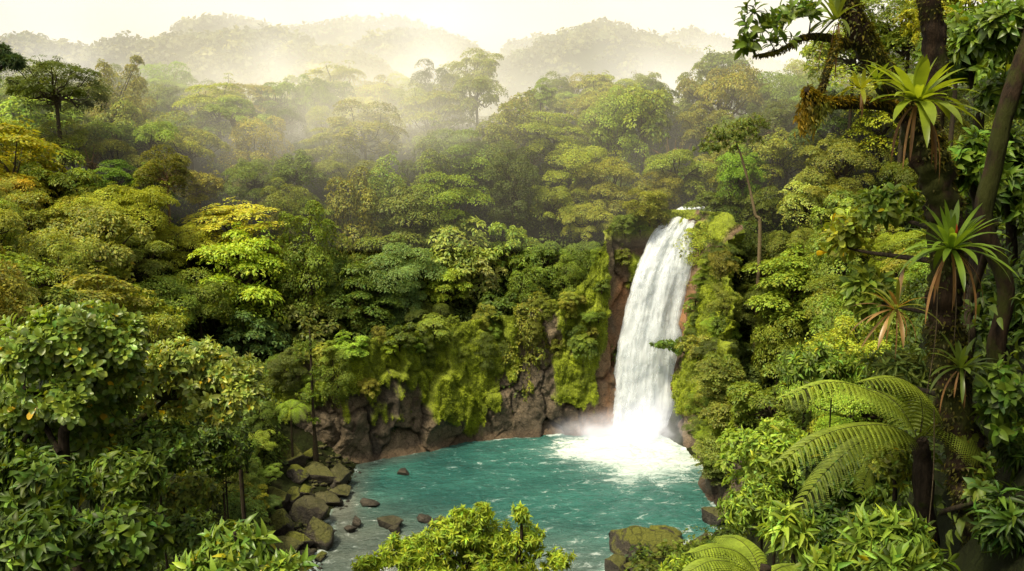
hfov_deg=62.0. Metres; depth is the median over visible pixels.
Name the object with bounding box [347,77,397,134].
broad crowned tree
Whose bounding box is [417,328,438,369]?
cliff shrub
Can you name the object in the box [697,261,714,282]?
cliff shrub
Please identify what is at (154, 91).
umbrella tree
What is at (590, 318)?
cliff shrub
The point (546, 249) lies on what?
broad crowned tree
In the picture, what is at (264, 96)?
broad crowned tree
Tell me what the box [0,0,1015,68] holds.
sky
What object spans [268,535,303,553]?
boulder
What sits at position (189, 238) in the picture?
broad crowned tree
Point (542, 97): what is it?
leaved tree
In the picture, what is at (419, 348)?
cliff shrub
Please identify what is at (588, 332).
cliff shrub
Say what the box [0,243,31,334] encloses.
vine draped tree
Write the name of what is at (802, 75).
leaved tree
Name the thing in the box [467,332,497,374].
cliff shrub
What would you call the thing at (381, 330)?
cliff shrub
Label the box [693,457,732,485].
cliff shrub
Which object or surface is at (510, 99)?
broad crowned tree
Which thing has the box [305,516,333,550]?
boulder
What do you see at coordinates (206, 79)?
broad crowned tree
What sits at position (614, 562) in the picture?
boulder
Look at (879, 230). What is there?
broad crowned tree
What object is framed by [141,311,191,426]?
layered tree
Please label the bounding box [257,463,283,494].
bush
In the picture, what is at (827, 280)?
broad crowned tree
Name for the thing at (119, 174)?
layered tree
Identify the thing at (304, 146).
umbrella tree
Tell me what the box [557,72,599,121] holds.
broad crowned tree
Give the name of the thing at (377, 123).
broad crowned tree
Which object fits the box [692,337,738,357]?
cliff shrub
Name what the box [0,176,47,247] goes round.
broad crowned tree
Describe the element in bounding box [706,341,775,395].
broad crowned tree
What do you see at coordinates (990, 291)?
broadleaf tree
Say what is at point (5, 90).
broad crowned tree
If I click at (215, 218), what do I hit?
layered tree
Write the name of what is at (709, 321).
cliff shrub
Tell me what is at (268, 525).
bush
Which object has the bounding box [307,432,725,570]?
pool water
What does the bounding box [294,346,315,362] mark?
cliff shrub
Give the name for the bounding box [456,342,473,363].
cliff shrub
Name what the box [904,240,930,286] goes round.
broad crowned tree
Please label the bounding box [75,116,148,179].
broad crowned tree
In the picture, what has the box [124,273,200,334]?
broad crowned tree
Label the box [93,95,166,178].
vine draped tree
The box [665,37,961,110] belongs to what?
hill
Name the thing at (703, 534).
boulder
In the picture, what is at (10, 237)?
vine draped tree
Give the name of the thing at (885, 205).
epiphyte shrub
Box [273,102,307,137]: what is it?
broad crowned tree
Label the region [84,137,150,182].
umbrella tree
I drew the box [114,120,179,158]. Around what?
umbrella tree
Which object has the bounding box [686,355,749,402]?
cliff shrub
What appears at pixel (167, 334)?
layered tree
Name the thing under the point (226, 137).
broad crowned tree
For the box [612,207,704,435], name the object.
waterfall
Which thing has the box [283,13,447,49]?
hill forest
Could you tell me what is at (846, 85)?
layered tree
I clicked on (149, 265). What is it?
broad crowned tree
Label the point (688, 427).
cliff shrub
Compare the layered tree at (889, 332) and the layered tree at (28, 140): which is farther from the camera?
the layered tree at (28, 140)
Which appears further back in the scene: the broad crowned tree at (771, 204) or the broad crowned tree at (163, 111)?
the broad crowned tree at (163, 111)
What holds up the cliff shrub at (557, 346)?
attached to the cliff
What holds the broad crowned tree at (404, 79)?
on the ground at (972, 558)
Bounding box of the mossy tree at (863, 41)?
[732,0,999,546]
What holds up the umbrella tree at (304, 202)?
on the ground at (972, 558)
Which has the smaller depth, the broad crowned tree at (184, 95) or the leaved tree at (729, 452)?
the leaved tree at (729, 452)
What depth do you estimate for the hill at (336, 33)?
527.79 m
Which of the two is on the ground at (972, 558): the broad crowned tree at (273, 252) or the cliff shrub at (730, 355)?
the broad crowned tree at (273, 252)
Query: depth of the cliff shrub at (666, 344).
100.19 m
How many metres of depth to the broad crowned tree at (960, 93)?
93.55 m
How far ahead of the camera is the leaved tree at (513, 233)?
108.11 m
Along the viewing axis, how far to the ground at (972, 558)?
98.01 m
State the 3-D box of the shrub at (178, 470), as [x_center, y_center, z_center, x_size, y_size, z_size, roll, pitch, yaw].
[-5.866,5.483,14.976,1.302,6.546,1.410,0,10,0]
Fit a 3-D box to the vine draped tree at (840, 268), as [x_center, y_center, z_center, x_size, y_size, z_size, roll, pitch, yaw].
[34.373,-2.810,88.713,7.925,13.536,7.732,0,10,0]
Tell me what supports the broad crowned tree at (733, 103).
on the ground at (972, 558)
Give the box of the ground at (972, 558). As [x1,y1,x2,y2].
[0,74,1023,570]
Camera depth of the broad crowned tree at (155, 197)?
91.97 m
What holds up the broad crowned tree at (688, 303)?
on the ground at (972, 558)
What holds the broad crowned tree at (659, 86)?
on the ground at (972, 558)
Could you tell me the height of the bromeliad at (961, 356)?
0.599 m
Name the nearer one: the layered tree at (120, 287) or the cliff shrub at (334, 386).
the layered tree at (120, 287)
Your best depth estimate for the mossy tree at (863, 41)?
6.48 m
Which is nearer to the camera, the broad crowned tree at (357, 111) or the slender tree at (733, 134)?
the slender tree at (733, 134)
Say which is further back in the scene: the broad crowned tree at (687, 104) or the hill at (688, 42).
the hill at (688, 42)
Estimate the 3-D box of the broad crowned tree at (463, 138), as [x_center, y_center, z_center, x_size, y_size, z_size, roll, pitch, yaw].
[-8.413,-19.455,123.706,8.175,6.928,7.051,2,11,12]
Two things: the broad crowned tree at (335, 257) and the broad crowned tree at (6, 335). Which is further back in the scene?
the broad crowned tree at (335, 257)
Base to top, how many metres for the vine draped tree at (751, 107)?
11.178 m
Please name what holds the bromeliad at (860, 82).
attached to the mossy tree at (863, 41)
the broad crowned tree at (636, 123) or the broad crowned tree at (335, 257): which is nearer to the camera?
the broad crowned tree at (335, 257)
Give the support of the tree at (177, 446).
on the ground at (972, 558)
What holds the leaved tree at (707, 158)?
on the ground at (972, 558)
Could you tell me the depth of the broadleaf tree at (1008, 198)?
10.67 m
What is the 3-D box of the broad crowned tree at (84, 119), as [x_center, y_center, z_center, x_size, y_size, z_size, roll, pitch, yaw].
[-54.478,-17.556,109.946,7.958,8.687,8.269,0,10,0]
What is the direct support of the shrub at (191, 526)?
on the ground at (972, 558)
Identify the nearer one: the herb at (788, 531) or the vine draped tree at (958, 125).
the herb at (788, 531)
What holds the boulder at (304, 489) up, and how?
on the ground at (972, 558)
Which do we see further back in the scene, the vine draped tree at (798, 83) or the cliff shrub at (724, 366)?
the vine draped tree at (798, 83)
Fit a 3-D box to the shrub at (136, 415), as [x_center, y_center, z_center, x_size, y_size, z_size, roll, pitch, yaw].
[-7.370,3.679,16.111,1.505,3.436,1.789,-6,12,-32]
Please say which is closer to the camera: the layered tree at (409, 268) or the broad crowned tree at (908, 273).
the broad crowned tree at (908, 273)
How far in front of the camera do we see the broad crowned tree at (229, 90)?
129.64 m
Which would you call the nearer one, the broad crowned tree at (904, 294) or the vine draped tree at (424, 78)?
the broad crowned tree at (904, 294)
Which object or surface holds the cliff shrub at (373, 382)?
on the cliff
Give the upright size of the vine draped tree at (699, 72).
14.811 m
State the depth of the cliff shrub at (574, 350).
100.15 m
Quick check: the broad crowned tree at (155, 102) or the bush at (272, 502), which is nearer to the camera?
the bush at (272, 502)
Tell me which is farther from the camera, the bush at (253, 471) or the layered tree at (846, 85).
the layered tree at (846, 85)
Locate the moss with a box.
[256,209,743,478]
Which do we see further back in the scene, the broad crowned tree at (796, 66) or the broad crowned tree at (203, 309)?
the broad crowned tree at (796, 66)
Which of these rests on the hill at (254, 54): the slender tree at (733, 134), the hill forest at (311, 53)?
the hill forest at (311, 53)
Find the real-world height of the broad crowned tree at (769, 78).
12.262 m
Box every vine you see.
[939,451,1002,515]
[969,359,1023,445]
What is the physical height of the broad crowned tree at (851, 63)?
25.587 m
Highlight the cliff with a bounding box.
[254,209,745,516]
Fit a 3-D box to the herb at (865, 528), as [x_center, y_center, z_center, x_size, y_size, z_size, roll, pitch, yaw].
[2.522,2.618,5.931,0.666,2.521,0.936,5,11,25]
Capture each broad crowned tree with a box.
[0,54,113,173]
[0,78,72,165]
[0,86,44,98]
[0,170,48,217]
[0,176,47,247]
[0,181,13,201]
[0,191,72,258]
[0,274,41,325]
[0,318,25,339]
[10,231,99,306]
[25,116,115,189]
[27,194,89,252]
[29,258,96,303]
[43,250,132,301]
[48,186,167,255]
[51,115,115,169]
[54,101,92,123]
[56,81,90,116]
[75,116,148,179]
[89,233,181,282]
[95,98,156,120]
[104,181,180,270]
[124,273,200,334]
[126,84,177,120]
[132,144,196,234]
[135,110,197,167]
[142,108,180,128]
[145,76,194,109]
[147,222,220,284]
[153,267,245,340]
[163,91,222,144]
[168,111,217,160]
[169,169,224,216]
[172,76,206,96]
[179,88,202,110]
[189,78,219,116]
[193,80,258,139]
[203,94,260,143]
[220,155,295,220]
[240,240,293,287]
[250,94,288,124]
[270,148,330,215]
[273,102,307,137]
[279,91,313,129]
[288,80,334,127]
[295,60,366,125]
[298,248,351,300]
[302,101,345,141]
[308,149,386,197]
[310,294,376,331]
[326,97,408,193]
[342,96,376,137]
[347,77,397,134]
[382,70,419,120]
[383,83,451,135]
[399,300,454,329]
[430,127,478,163]
[432,150,503,215]
[435,47,503,126]
[438,91,478,128]
[497,96,546,131]
[522,91,567,140]
[522,238,569,290]
[526,135,608,207]
[529,181,590,239]
[534,71,574,119]
[551,91,580,124]
[554,198,614,250]
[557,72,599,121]
[561,95,609,145]
[568,150,643,222]
[580,73,637,97]
[597,178,674,229]
[605,80,656,99]
[610,103,650,163]
[618,77,678,151]
[626,71,661,89]
[632,169,683,209]
[656,98,701,140]
[669,167,723,206]
[673,98,734,171]
[682,301,749,339]
[683,187,741,213]
[692,45,753,112]
[697,110,754,139]
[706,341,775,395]
[715,144,769,215]
[722,92,765,117]
[731,69,798,115]
[733,214,762,279]
[733,279,785,336]
[738,185,784,230]
[739,98,799,184]
[741,127,832,199]
[749,312,805,387]
[763,223,824,287]
[775,357,906,443]
[776,174,835,247]
[776,347,834,414]
[782,49,850,88]
[787,88,871,164]
[787,103,852,163]
[792,130,895,213]
[799,20,919,184]
[801,278,844,338]
[802,291,909,364]
[804,269,841,306]
[827,219,903,263]
[839,94,905,181]
[840,0,964,188]
[854,227,926,279]
[877,158,925,228]
[889,256,927,322]
[890,46,917,71]
[892,0,1015,146]
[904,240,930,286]
[910,72,971,121]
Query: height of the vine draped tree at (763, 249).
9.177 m
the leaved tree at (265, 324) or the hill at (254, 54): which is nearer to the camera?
the leaved tree at (265, 324)
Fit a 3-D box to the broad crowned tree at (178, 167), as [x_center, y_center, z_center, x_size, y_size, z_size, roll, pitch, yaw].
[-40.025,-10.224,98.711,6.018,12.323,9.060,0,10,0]
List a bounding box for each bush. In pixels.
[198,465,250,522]
[219,487,268,527]
[227,458,265,497]
[231,482,269,513]
[241,400,282,433]
[245,429,261,470]
[248,429,277,468]
[250,517,275,530]
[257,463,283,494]
[262,495,282,531]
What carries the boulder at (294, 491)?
on the ground at (972, 558)
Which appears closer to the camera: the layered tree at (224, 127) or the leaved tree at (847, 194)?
the leaved tree at (847, 194)
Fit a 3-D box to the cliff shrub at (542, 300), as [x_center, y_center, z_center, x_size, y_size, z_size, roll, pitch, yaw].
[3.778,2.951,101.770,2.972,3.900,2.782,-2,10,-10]
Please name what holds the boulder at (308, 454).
on the ground at (972, 558)
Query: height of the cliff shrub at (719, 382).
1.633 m
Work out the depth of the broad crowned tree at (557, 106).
131.30 m
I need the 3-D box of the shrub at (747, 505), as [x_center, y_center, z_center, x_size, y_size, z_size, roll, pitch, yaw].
[3.844,5.412,13.906,1.252,4.997,1.378,0,10,0]
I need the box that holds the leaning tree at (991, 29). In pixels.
[946,0,1023,376]
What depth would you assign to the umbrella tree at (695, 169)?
113.23 m
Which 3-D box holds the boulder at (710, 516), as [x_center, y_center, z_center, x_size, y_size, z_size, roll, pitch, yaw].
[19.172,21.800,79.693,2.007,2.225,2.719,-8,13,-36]
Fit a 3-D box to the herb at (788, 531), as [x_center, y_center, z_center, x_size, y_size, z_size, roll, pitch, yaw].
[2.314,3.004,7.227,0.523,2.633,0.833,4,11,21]
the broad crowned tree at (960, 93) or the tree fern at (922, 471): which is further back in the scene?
the broad crowned tree at (960, 93)
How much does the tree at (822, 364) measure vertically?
13.412 m
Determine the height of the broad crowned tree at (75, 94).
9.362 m
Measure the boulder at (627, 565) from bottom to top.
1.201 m
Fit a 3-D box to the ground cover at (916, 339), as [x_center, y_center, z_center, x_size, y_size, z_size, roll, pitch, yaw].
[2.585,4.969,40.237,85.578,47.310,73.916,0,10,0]
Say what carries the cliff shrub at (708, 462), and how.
attached to the cliff
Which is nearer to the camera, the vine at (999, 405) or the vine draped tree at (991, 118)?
the vine at (999, 405)
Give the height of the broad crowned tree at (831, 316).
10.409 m
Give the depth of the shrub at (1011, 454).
7.13 m
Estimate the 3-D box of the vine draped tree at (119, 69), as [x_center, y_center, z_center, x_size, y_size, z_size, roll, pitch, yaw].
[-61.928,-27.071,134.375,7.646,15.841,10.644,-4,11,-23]
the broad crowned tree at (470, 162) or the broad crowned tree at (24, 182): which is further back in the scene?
the broad crowned tree at (470, 162)
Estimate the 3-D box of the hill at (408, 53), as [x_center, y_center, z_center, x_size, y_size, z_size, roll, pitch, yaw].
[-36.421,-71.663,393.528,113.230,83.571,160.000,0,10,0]
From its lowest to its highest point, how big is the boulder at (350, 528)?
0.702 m
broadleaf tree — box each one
[0,41,29,81]
[0,300,152,570]
[116,334,268,445]
[910,0,1016,324]
[946,125,1013,358]
[961,258,1023,352]
[962,121,1023,265]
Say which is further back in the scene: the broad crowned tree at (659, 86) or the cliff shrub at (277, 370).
the broad crowned tree at (659, 86)
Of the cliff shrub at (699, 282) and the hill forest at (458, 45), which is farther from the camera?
the hill forest at (458, 45)
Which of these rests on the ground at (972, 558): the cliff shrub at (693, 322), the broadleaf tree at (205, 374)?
the broadleaf tree at (205, 374)
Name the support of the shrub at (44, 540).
on the ground at (972, 558)
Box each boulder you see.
[264,486,291,509]
[267,508,293,535]
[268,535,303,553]
[275,443,305,465]
[284,531,313,549]
[285,486,300,510]
[286,464,308,484]
[289,495,328,523]
[298,549,314,556]
[299,484,313,496]
[303,448,312,459]
[305,461,336,484]
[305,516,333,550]
[314,491,342,505]
[314,551,326,562]
[329,463,351,488]
[331,484,350,497]
[344,525,357,532]
[352,515,360,527]
[360,498,379,506]
[377,515,403,529]
[388,525,399,534]
[397,468,408,474]
[416,514,431,522]
[427,516,444,526]
[604,554,628,570]
[609,525,683,557]
[623,556,658,570]
[649,525,681,537]
[686,533,709,547]
[701,507,726,526]
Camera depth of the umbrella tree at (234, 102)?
113.36 m
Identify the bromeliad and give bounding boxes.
[795,0,872,75]
[834,66,889,117]
[848,267,944,356]
[856,63,898,104]
[863,55,988,176]
[884,200,1020,322]
[927,333,996,409]
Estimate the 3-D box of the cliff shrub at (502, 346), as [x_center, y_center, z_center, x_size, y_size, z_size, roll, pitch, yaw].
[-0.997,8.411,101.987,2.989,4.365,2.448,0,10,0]
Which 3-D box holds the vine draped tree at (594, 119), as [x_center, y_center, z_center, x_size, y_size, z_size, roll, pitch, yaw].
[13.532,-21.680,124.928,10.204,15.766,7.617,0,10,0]
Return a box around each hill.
[2,38,382,124]
[188,25,232,35]
[302,25,418,48]
[364,37,495,96]
[484,34,746,114]
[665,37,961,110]
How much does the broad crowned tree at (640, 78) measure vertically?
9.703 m
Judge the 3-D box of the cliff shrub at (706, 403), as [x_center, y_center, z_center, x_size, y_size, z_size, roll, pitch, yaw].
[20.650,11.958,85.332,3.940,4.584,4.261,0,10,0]
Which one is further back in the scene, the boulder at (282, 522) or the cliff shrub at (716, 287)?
the cliff shrub at (716, 287)
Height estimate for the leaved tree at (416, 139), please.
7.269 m
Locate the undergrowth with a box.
[0,83,995,570]
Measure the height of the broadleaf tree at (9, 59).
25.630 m
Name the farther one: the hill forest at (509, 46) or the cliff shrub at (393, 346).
the hill forest at (509, 46)
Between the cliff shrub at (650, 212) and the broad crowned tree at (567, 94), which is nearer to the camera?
the cliff shrub at (650, 212)
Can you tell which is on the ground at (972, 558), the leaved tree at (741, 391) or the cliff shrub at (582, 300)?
the leaved tree at (741, 391)
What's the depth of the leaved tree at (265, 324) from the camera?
92.40 m
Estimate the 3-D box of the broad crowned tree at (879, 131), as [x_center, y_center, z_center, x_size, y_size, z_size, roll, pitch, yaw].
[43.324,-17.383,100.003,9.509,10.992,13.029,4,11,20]
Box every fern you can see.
[276,399,310,456]
[682,535,797,570]
[770,375,985,548]
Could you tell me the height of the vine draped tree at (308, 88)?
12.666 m
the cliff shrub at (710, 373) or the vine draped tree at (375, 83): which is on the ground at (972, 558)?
the vine draped tree at (375, 83)
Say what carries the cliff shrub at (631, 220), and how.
attached to the cliff
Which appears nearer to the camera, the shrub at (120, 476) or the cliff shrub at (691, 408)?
the shrub at (120, 476)
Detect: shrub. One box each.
[0,425,44,463]
[0,445,98,519]
[0,500,92,570]
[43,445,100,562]
[77,497,175,570]
[81,445,172,509]
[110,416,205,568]
[126,410,158,429]
[145,429,189,561]
[149,466,222,520]
[160,505,218,557]
[165,512,317,570]
[181,422,245,513]
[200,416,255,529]
[263,347,309,396]
[265,353,285,367]
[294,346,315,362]
[295,374,328,416]
[302,342,335,367]
[317,340,355,408]
[329,330,369,358]
[350,501,577,570]
[357,377,381,398]
[371,326,387,344]
[380,334,405,355]
[383,322,416,353]
[402,337,426,354]
[415,312,453,342]
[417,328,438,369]
[434,333,452,353]
[445,314,460,331]
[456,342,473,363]
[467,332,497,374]
[469,303,500,332]
[486,323,502,338]
[494,338,515,368]
[516,304,532,318]
[519,318,544,348]
[533,293,555,322]
[540,299,558,313]
[549,338,566,355]
[558,297,577,315]
[559,290,577,301]
[561,292,579,307]
[564,306,578,319]
[567,324,598,359]
[570,338,587,357]
[571,333,593,352]
[577,295,588,307]
[578,310,599,325]
[586,325,598,340]
[590,248,600,265]
[592,278,610,294]
[594,312,606,322]
[609,211,637,241]
[614,248,631,265]
[619,187,671,227]
[631,220,651,235]
[634,204,661,224]
[649,338,684,356]
[650,211,670,225]
[674,334,709,361]
[676,333,691,351]
[681,416,711,439]
[683,398,707,428]
[685,305,698,336]
[685,391,706,417]
[686,292,701,305]
[686,343,703,361]
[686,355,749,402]
[690,266,705,290]
[690,432,733,473]
[691,272,710,290]
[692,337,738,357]
[692,420,707,438]
[693,371,705,402]
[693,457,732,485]
[695,425,721,455]
[697,252,743,275]
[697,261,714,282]
[698,204,741,222]
[698,351,741,393]
[698,396,739,429]
[699,316,741,341]
[700,388,736,416]
[701,239,745,263]
[703,448,728,473]
[705,354,738,372]
[706,290,743,316]
[707,245,740,283]
[709,312,730,334]
[710,376,724,390]
[712,281,733,298]
[715,477,794,567]
[735,417,814,568]
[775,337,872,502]
[795,497,856,549]
[796,439,892,512]
[816,206,929,265]
[834,261,927,324]
[852,180,927,233]
[854,346,934,398]
[861,436,912,503]
[986,418,1023,484]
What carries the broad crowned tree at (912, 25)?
on the ground at (972, 558)
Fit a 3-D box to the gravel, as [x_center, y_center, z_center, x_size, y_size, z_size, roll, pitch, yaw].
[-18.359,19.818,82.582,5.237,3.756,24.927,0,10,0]
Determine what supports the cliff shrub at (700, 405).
attached to the cliff
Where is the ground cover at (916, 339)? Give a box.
[0,117,1023,570]
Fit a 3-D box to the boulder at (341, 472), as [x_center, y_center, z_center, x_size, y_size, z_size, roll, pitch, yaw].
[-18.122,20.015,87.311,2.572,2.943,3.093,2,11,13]
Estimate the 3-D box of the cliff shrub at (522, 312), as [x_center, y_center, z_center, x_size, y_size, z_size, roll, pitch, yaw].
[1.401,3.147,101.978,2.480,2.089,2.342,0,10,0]
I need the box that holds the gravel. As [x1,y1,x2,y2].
[290,442,361,570]
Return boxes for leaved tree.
[0,94,89,156]
[0,246,75,323]
[18,143,103,209]
[90,181,150,238]
[124,162,177,226]
[215,310,292,360]
[220,347,272,521]
[250,78,309,136]
[265,291,341,351]
[283,74,311,95]
[310,79,355,116]
[327,255,388,323]
[347,233,411,275]
[349,131,398,168]
[389,83,413,126]
[411,135,450,175]
[416,215,502,298]
[422,265,473,317]
[457,255,507,307]
[475,286,527,325]
[481,221,539,282]
[525,76,556,162]
[614,82,673,169]
[691,130,770,181]
[712,413,816,492]
[726,358,807,429]
[785,74,847,110]
[826,189,889,222]
[864,412,903,451]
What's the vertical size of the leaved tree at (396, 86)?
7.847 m
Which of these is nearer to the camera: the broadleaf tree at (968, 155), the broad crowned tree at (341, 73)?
the broadleaf tree at (968, 155)
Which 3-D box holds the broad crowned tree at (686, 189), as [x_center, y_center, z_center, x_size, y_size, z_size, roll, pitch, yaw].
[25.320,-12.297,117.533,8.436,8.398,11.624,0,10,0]
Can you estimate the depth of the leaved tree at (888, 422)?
52.19 m
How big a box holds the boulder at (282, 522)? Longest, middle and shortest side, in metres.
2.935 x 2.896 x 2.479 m
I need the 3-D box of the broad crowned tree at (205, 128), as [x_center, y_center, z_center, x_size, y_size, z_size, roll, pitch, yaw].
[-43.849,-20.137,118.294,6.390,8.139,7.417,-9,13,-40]
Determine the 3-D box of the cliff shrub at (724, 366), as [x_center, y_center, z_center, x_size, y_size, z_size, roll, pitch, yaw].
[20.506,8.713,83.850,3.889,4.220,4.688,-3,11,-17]
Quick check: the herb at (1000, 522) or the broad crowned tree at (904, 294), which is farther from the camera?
the broad crowned tree at (904, 294)
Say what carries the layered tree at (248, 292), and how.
on the ground at (972, 558)
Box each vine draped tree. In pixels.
[0,118,54,172]
[0,198,26,264]
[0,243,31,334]
[52,286,95,306]
[83,55,155,171]
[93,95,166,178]
[104,63,142,96]
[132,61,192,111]
[217,115,294,198]
[254,176,314,254]
[271,199,351,331]
[295,74,335,142]
[317,161,383,280]
[346,150,406,243]
[355,74,394,122]
[382,283,423,331]
[386,130,450,227]
[407,58,464,129]
[468,117,525,205]
[470,87,540,179]
[480,139,542,236]
[501,287,547,402]
[504,259,549,315]
[550,246,591,300]
[562,240,601,290]
[571,83,634,167]
[576,85,649,190]
[673,213,733,287]
[674,61,716,129]
[706,120,763,207]
[741,98,778,141]
[742,231,793,303]
[756,72,823,155]
[756,121,797,189]
[792,314,906,449]
[803,194,888,293]
[904,318,921,352]
[906,99,970,176]
[969,93,1022,133]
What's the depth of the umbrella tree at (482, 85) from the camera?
124.94 m
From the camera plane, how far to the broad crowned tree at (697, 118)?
122.08 m
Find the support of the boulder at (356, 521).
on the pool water
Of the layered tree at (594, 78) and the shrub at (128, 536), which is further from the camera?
the layered tree at (594, 78)
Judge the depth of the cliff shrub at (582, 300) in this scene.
101.21 m
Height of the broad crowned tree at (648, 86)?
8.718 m
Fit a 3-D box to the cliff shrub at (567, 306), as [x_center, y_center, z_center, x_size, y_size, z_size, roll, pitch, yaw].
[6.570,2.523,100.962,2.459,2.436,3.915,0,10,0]
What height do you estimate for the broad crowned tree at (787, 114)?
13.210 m
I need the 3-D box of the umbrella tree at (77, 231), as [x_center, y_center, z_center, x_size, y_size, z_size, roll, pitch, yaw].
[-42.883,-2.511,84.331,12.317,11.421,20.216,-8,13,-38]
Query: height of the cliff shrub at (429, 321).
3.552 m
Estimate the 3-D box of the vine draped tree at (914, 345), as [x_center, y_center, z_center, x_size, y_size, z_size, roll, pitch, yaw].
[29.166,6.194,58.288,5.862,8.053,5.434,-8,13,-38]
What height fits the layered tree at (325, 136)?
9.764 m
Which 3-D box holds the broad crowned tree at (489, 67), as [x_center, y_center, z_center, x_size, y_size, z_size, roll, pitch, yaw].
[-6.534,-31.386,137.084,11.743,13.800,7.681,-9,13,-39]
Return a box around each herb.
[657,552,693,570]
[757,499,824,567]
[787,542,862,570]
[832,499,936,570]
[855,530,960,570]
[966,479,1023,560]
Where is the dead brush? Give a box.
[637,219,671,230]
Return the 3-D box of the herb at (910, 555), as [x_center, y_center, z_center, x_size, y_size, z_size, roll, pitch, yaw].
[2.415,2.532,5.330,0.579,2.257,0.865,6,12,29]
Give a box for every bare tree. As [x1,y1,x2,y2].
[72,141,109,182]
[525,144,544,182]
[650,139,690,174]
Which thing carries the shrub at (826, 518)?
on the ground at (972, 558)
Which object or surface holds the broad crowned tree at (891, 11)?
on the ground at (972, 558)
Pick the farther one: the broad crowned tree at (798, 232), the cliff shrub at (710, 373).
the broad crowned tree at (798, 232)
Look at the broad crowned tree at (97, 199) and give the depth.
89.97 m
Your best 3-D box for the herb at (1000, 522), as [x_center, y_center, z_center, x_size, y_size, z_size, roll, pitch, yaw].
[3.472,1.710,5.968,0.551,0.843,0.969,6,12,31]
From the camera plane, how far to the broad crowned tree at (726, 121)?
119.71 m
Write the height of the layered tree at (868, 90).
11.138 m
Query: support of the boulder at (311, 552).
on the ground at (972, 558)
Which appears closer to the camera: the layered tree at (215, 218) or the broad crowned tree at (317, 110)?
the layered tree at (215, 218)
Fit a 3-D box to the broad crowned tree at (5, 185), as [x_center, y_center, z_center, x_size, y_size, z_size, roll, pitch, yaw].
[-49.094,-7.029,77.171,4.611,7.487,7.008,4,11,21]
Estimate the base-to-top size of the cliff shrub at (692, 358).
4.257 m
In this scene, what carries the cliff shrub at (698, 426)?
attached to the cliff
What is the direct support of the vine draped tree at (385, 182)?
on the ground at (972, 558)
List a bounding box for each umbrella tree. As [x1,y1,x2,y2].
[0,204,26,251]
[7,203,155,297]
[44,177,101,195]
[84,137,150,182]
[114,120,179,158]
[119,84,176,98]
[150,128,230,181]
[203,97,278,149]
[245,85,290,99]
[249,106,305,155]
[283,195,349,243]
[288,140,332,170]
[450,74,508,139]
[642,148,722,208]
[676,61,772,119]
[773,381,837,433]
[784,80,844,108]
[803,184,870,214]
[946,136,968,145]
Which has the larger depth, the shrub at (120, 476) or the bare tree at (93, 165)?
the bare tree at (93, 165)
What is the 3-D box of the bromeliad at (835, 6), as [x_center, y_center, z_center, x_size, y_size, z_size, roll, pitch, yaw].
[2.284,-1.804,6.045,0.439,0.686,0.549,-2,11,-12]
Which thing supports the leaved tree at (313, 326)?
on the ground at (972, 558)
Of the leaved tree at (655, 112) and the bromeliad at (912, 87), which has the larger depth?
the leaved tree at (655, 112)
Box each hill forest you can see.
[0,22,478,115]
[150,11,285,39]
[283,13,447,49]
[350,26,507,114]
[473,16,749,115]
[495,31,549,59]
[659,24,951,88]
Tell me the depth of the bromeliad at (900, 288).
6.38 m
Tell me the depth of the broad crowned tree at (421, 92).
130.23 m
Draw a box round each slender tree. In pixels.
[292,330,326,461]
[692,112,770,357]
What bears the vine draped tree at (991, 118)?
on the ground at (972, 558)
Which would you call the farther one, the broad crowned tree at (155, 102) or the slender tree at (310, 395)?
the broad crowned tree at (155, 102)
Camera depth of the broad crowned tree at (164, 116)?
112.18 m
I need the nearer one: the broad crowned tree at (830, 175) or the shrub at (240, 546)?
the shrub at (240, 546)
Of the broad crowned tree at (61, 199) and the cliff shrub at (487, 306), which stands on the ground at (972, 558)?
the broad crowned tree at (61, 199)
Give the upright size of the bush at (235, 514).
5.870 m
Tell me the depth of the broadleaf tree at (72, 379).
9.18 m
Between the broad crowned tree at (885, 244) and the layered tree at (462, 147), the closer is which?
the broad crowned tree at (885, 244)
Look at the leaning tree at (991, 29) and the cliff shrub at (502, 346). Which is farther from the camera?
the cliff shrub at (502, 346)
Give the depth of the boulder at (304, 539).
74.07 m
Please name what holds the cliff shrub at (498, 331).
on the cliff
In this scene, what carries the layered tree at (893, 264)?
on the ground at (972, 558)
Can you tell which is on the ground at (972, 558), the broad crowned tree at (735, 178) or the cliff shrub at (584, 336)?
the broad crowned tree at (735, 178)
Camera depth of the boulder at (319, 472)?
85.92 m
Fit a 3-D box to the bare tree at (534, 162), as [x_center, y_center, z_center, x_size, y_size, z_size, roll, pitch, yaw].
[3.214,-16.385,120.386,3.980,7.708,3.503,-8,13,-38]
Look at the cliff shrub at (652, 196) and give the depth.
102.72 m
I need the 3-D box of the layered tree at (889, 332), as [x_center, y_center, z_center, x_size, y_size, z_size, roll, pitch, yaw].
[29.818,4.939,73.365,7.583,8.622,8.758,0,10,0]
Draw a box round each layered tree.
[0,61,65,85]
[0,115,68,207]
[46,266,156,322]
[86,159,142,198]
[102,284,195,378]
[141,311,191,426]
[154,85,200,125]
[171,73,259,159]
[176,196,286,261]
[186,221,299,339]
[202,83,289,139]
[295,119,359,186]
[320,266,412,338]
[362,232,447,319]
[366,180,453,260]
[383,83,477,157]
[406,159,494,257]
[410,117,502,192]
[514,105,588,191]
[575,70,617,122]
[738,242,837,334]
[822,312,911,355]
[834,73,951,158]
[839,79,856,94]
[880,247,926,312]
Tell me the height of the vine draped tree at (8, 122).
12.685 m
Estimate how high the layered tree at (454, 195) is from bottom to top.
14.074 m
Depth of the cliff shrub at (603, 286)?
101.05 m
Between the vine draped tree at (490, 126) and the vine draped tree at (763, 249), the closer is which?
the vine draped tree at (763, 249)
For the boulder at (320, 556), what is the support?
on the ground at (972, 558)
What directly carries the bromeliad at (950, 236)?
attached to the mossy tree at (863, 41)

